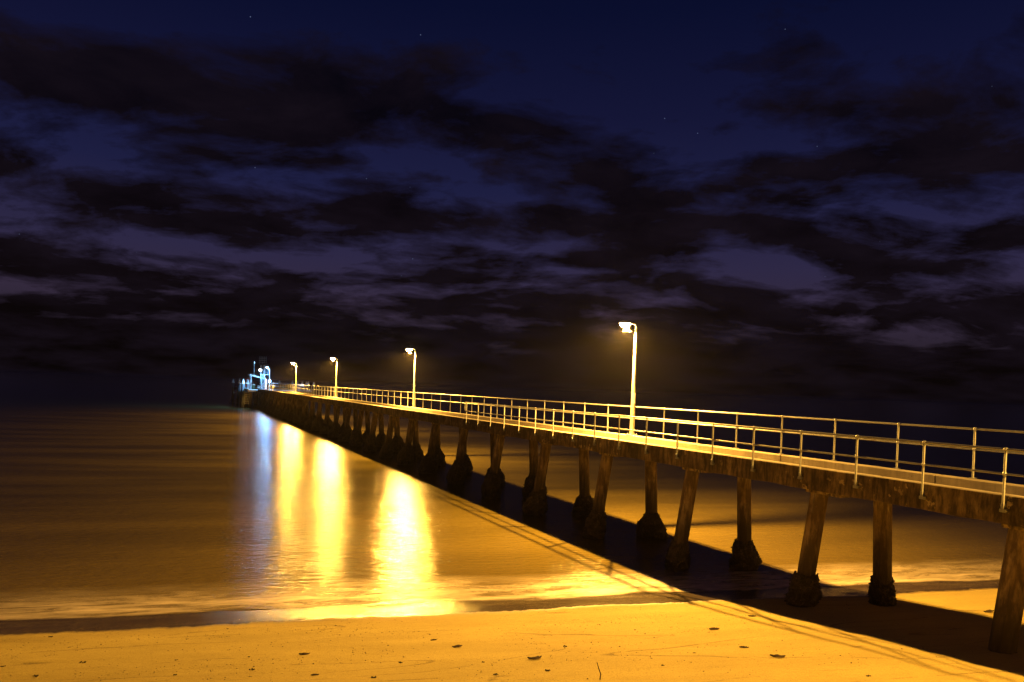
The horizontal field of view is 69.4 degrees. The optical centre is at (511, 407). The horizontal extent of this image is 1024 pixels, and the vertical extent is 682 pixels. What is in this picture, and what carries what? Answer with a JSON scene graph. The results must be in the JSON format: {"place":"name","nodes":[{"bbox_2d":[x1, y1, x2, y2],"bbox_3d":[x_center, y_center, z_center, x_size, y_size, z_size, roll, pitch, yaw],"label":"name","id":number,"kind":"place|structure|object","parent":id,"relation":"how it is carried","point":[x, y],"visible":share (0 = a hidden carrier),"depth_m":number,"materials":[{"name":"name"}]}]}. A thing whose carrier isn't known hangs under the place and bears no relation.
{"place":"outdoors","nodes":[
{"label":"outdoors","id":0,"kind":"place"},
{"bbox_2d":[245,378,250,386],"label":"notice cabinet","id":1,"kind":"object","parent":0,"point":[247,380],"visible":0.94,"depth_m":161.07,"materials":[{"name":"white paint"}]},
{"bbox_2d":[298,384,306,390],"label":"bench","id":2,"kind":"object","parent":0,"point":[299,385],"visible":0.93,"depth_m":154.08,"materials":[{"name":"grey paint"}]},
{"bbox_2d":[0,372,1023,618],"bbox_3d":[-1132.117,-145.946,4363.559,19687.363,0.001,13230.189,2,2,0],"label":"sea water","id":3,"kind":"structure","parent":0,"point":[120,490],"depth_m":36.42,"materials":[{"name":"liquid"}]},
{"bbox_2d":[232,379,234,402],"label":"mooring pile","id":4,"kind":"object","parent":3,"relation":"in","point":[233,382],"visible":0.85,"depth_m":177.95,"materials":[{"name":"paint"}]},
{"bbox_2d":[238,379,240,404],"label":"mooring pile","id":5,"kind":"object","parent":3,"relation":"in","point":[239,381],"visible":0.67,"depth_m":161.60,"materials":[{"name":"brown wood"}]},
{"bbox_2d":[239,383,241,405],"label":"plain pile","id":6,"kind":"object","parent":3,"relation":"in","point":[240,394],"visible":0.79,"depth_m":158.52,"materials":[{"name":"paint"}]},
{"bbox_2d":[241,379,244,406],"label":"mooring pile","id":7,"kind":"object","parent":3,"relation":"in","point":[243,388],"visible":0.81,"depth_m":153.47,"materials":[{"name":"brown wood"}]},
{"bbox_2d":[0,567,999,618],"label":"surf foam","id":8,"kind":"object","parent":3,"relation":"on","point":[75,608],"visible":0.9,"depth_m":20.19,"materials":[{"name":"beige"}]},
{"bbox_2d":[234,387,1023,653],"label":"jetty","id":9,"kind":"object","parent":3,"relation":"in","point":[883,489],"visible":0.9,"depth_m":24.32,"materials":[{"name":"wood"}]},
{"bbox_2d":[248,374,265,388],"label":"shelter","id":10,"kind":"object","parent":9,"relation":"on","point":[251,375],"visible":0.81,"depth_m":155.86,"materials":[{"name":"grey paint"}]},
{"bbox_2d":[259,356,268,388],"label":"beacon tower","id":11,"kind":"structure","parent":9,"relation":"on","point":[260,370],"depth_m":151.76,"materials":[{"name":"metal"}]},
{"bbox_2d":[262,384,272,390],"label":"guard rail","id":12,"kind":"object","parent":9,"relation":"on","point":[266,387],"visible":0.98,"depth_m":135.16,"materials":[{"name":"white metal"}]},
{"bbox_2d":[291,362,296,391],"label":"lamp post","id":13,"kind":"object","parent":9,"relation":"on","point":[293,363],"visible":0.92,"depth_m":117.51,"materials":[{"name":"metal"}]},
{"bbox_2d":[330,357,337,397],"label":"lamp post","id":14,"kind":"object","parent":9,"relation":"on","point":[333,358],"visible":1,"depth_m":88.22,"materials":[{"name":"metal"}]},
{"bbox_2d":[406,348,416,407],"bbox_3d":[-8.124,-2.394,59.430,1.010,4.777,0.390,1,2,-25],"label":"lamp post","id":15,"kind":"object","parent":9,"relation":"on","point":[410,351],"visible":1,"depth_m":59.49,"materials":[{"name":"metal"}]},
{"bbox_2d":[619,320,637,435],"bbox_3d":[4.842,-1.221,30.966,1.010,4.777,0.390,1,2,-25],"label":"lamp post","id":16,"kind":"object","parent":9,"relation":"on","point":[626,325],"visible":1,"depth_m":31.03,"materials":[{"name":"metal"}]},
{"bbox_2d":[272,383,1023,478],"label":"handrail","id":17,"kind":"object","parent":9,"relation":"on","point":[975,429],"visible":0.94,"depth_m":25.06,"materials":[{"name":"metal"}]},
{"bbox_2d":[464,402,1023,512],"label":"handrail","id":18,"kind":"object","parent":9,"relation":"attached to","point":[1003,509],"visible":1,"depth_m":19.58,"materials":[{"name":"metal"}]},
{"bbox_2d":[0,580,1023,681],"bbox_3d":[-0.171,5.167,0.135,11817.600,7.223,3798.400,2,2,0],"label":"beach ground","id":19,"kind":"structure","parent":0,"point":[918,614],"depth_m":15.42,"materials":[{"name":"beige sand"}]},
{"bbox_2d":[770,654,785,656],"bbox_3d":[5.162,4.824,14.364,0.299,0.066,0.089,2,2,7],"label":"driftwood","id":20,"kind":"object","parent":19,"relation":"on","point":[776,655],"visible":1,"depth_m":14.36,"materials":[{"name":"brown wood"}]},
{"bbox_2d":[0,0,1023,404],"label":"sky","id":21,"kind":"structure","parent":0,"point":[818,199],"materials":[{"name":"blue"}]},
{"bbox_2d":[10,596,1017,681],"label":"shell grit","id":22,"kind":"object","parent":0,"point":[458,638],"visible":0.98,"depth_m":15.35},
{"bbox_2d":[527,656,541,659],"bbox_3d":[0.437,4.742,14.003,0.293,0.070,0.092,1,2,-20],"label":"driftwood","id":23,"kind":"object","parent":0,"point":[535,657],"visible":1,"depth_m":13.98,"materials":[{"name":"brown wood"}]}
]}

